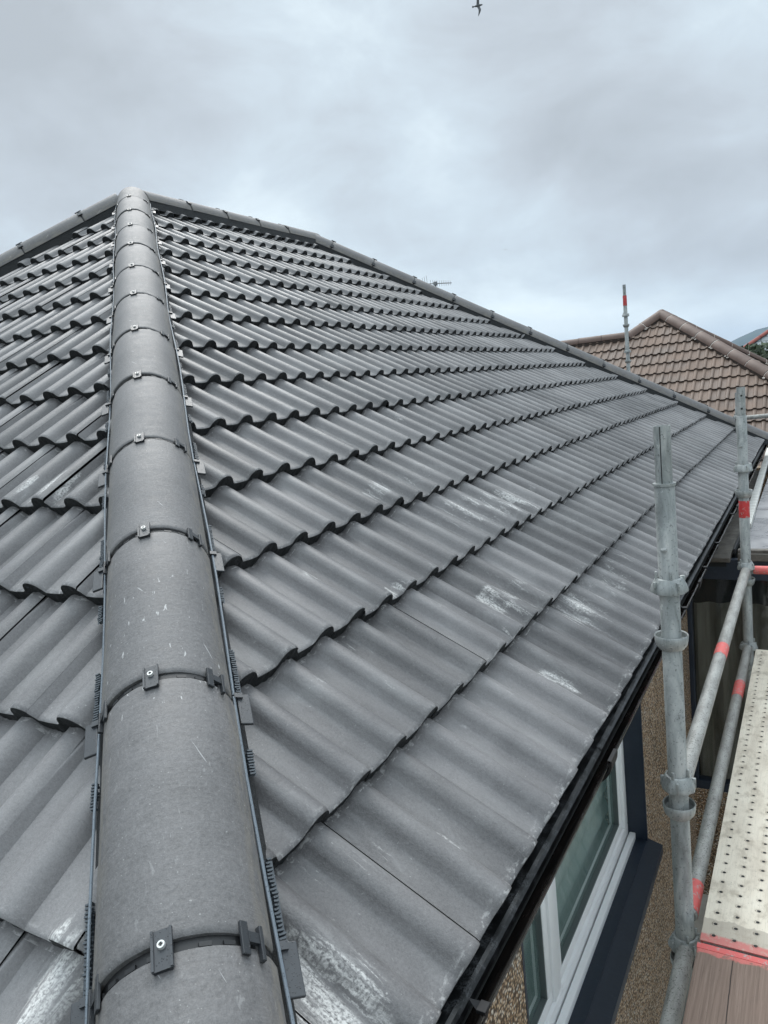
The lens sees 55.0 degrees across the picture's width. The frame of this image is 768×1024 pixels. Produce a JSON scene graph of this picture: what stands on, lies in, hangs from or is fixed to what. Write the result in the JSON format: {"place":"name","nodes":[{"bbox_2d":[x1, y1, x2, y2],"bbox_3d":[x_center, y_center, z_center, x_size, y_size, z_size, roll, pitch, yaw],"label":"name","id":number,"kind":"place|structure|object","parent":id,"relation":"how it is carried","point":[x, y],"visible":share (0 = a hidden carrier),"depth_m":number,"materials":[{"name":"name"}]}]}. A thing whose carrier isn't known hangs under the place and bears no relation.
{"place":"outdoors","nodes":[
{"label":"outdoors","id":0,"kind":"place"},
{"bbox_2d":[0,0,767,341],"label":"sky","id":1,"kind":"structure","parent":0,"point":[605,146],"materials":[{"name":"grey"}]},
{"bbox_2d":[422,277,451,286],"bbox_3d":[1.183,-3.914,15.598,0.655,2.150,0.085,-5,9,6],"label":"tv aerial","id":2,"kind":"object","parent":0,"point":[434,283],"visible":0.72,"depth_m":15.46,"materials":[{"name":"silver metal"}]},
{"bbox_2d":[472,0,482,15],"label":"gull","id":3,"kind":"object","parent":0,"point":[477,5],"visible":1,"depth_m":44.94,"materials":[{"name":"grey"}]},
{"bbox_2d":[694,894,707,935],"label":"path","id":4,"kind":"structure","parent":0,"point":[698,923],"depth_m":4.74,"materials":[{"name":"concrete"}]},
{"bbox_2d":[650,425,699,1023],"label":"scaffold pole","id":5,"kind":"object","parent":4,"relation":"on","point":[669,586],"visible":0.91,"depth_m":2.03,"materials":[{"name":"metal"}]},
{"bbox_2d":[659,942,693,1023],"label":"scaffold ledger","id":6,"kind":"object","parent":5,"relation":"attached to","point":[675,998],"visible":1,"depth_m":1.99,"materials":[{"name":"metal"}]},
{"bbox_2d":[686,567,749,777],"bbox_3d":[1.435,0.552,3.111,0.051,0.078,2.360,-1,10,30],"label":"scaffold ledger","id":7,"kind":"object","parent":5,"relation":"attached to","point":[697,730],"visible":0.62,"depth_m":2.73,"materials":[{"name":"metal"}]},
{"bbox_2d":[692,644,752,921],"bbox_3d":[1.480,0.986,3.177,0.053,0.059,2.360,-1,10,30],"label":"scaffold ledger","id":8,"kind":"object","parent":5,"relation":"attached to","point":[702,854],"visible":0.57,"depth_m":2.79,"materials":[{"name":"metal"}]},
{"bbox_2d":[700,649,767,959],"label":"scaffold plank","id":9,"kind":"object","parent":5,"relation":"attached to","point":[736,916],"visible":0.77,"depth_m":2.41,"materials":[{"name":"metal"}]},
{"bbox_2d":[682,942,767,1023],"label":"scaffold board","id":10,"kind":"object","parent":9,"relation":"attached to","point":[726,986],"visible":1,"depth_m":1.88,"materials":[{"name":"brown wood"}]},
{"bbox_2d":[733,393,736,432],"bbox_3d":[4.045,0.240,8.345,0.150,3.160,0.150,-1,10,30],"label":"scaffold pole","id":11,"kind":"object","parent":4,"relation":"on","point":[735,415],"visible":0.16,"depth_m":8.13,"materials":[{"name":"metal"}]},
{"bbox_2d":[747,413,767,419],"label":"scaffold ledger","id":12,"kind":"object","parent":11,"relation":"attached to","point":[757,416],"depth_m":8.04,"materials":[{"name":"metal"}]},
{"bbox_2d":[733,387,757,702],"bbox_3d":[2.094,0.974,4.225,0.150,3.349,0.150,-1,10,30],"label":"scaffold pole","id":13,"kind":"object","parent":4,"relation":"on","point":[743,491],"visible":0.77,"depth_m":4.06,"materials":[{"name":"metal"}]},
{"bbox_2d":[751,566,767,573],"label":"scaffold ledger","id":14,"kind":"object","parent":13,"relation":"attached to","point":[760,570],"visible":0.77,"depth_m":4.09,"materials":[{"name":"pink paint"}]},
{"bbox_2d":[687,448,767,894],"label":"flat roof extension","id":15,"kind":"object","parent":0,"point":[708,607],"visible":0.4,"depth_m":4.75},
{"bbox_2d":[687,544,767,792],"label":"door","id":16,"kind":"structure","parent":15,"relation":"in","point":[707,610],"depth_m":4.74,"materials":[{"name":"paint"}]},
{"bbox_2d":[731,327,767,345],"bbox_3d":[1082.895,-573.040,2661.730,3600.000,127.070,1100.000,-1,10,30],"label":"hills","id":17,"kind":"structure","parent":0,"point":[744,339],"depth_m":2365.00,"materials":[{"name":"grey plant"}]},
{"bbox_2d":[743,330,767,349],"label":"house","id":18,"kind":"structure","parent":0,"point":[763,337],"depth_m":23.31,"materials":[{"name":"red stone"}]},
{"label":"ground","id":19,"kind":"structure","parent":0,"visible":0},
{"bbox_2d":[0,187,767,1023],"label":"house","id":20,"kind":"structure","parent":19,"relation":"on","point":[330,671],"depth_m":2.04,"materials":[{"name":"grey tile"}]},
{"bbox_2d":[523,740,635,1023],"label":"window","id":21,"kind":"structure","parent":20,"relation":"in","point":[560,943],"depth_m":2.94,"materials":[{"name":"white plastic"}]},
{"bbox_2d":[622,284,630,371],"bbox_3d":[3.615,-0.870,10.710,0.150,4.724,0.150,-1,10,30],"label":"scaffold pole","id":22,"kind":"object","parent":19,"relation":"on","point":[625,315],"visible":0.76,"depth_m":10.43,"materials":[{"name":"metal"}]},
{"bbox_2d":[561,309,767,465],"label":"neighbour house","id":23,"kind":"structure","parent":19,"relation":"on","point":[675,353],"depth_m":12.09,"materials":[{"name":"brown tile"}]},
{"bbox_2d":[740,341,767,359],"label":"hedge","id":24,"kind":"object","parent":19,"relation":"on","point":[757,349],"visible":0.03,"depth_m":20.37,"materials":[{"name":"green plant"}]}
]}

